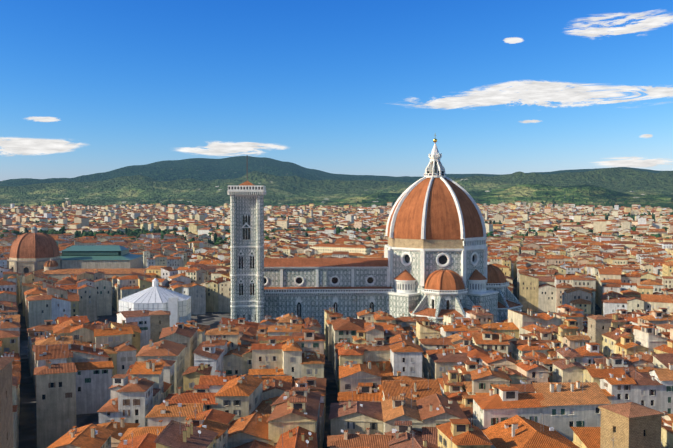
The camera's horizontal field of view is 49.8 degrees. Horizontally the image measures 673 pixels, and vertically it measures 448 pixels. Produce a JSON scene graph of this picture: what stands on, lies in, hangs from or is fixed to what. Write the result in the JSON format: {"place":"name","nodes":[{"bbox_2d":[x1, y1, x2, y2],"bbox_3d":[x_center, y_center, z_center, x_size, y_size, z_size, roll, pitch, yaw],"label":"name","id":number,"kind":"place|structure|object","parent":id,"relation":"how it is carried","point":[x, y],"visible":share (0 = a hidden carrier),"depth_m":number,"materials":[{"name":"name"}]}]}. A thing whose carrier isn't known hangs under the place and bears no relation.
{"place":"outdoors","nodes":[
{"label":"outdoors","id":0,"kind":"place"},
{"bbox_2d":[0,156,672,447],"bbox_3d":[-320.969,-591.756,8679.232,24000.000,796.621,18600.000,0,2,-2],"label":"terrain","id":1,"kind":"structure","parent":0,"point":[200,182],"depth_m":5568.09,"materials":[{"name":"green plant"}]},
{"bbox_2d":[0,226,672,447],"bbox_3d":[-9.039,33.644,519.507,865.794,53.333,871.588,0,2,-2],"label":"city","id":2,"kind":"object","parent":1,"relation":"on","point":[154,366],"visible":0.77,"depth_m":262.75,"materials":[{"name":"tile"}]},
{"bbox_2d":[0,201,672,260],"bbox_3d":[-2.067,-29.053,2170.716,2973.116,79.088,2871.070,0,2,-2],"label":"city","id":3,"kind":"object","parent":1,"relation":"on","point":[509,217],"visible":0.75,"depth_m":1609.90,"materials":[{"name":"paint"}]},
{"bbox_2d":[0,195,672,245],"bbox_3d":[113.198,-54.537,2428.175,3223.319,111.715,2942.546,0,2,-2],"label":"trees","id":4,"kind":"object","parent":1,"relation":"on","point":[135,232],"visible":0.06,"depth_m":1457.64,"materials":[{"name":"green plant"}]},
{"bbox_2d":[227,135,522,334],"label":"cathedral","id":5,"kind":"structure","parent":1,"relation":"on","point":[433,265],"depth_m":402.44,"materials":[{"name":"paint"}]},
{"bbox_2d":[0,0,672,180],"label":"sky","id":6,"kind":"structure","parent":0,"point":[349,87],"materials":[{"name":"blue"}]}
]}

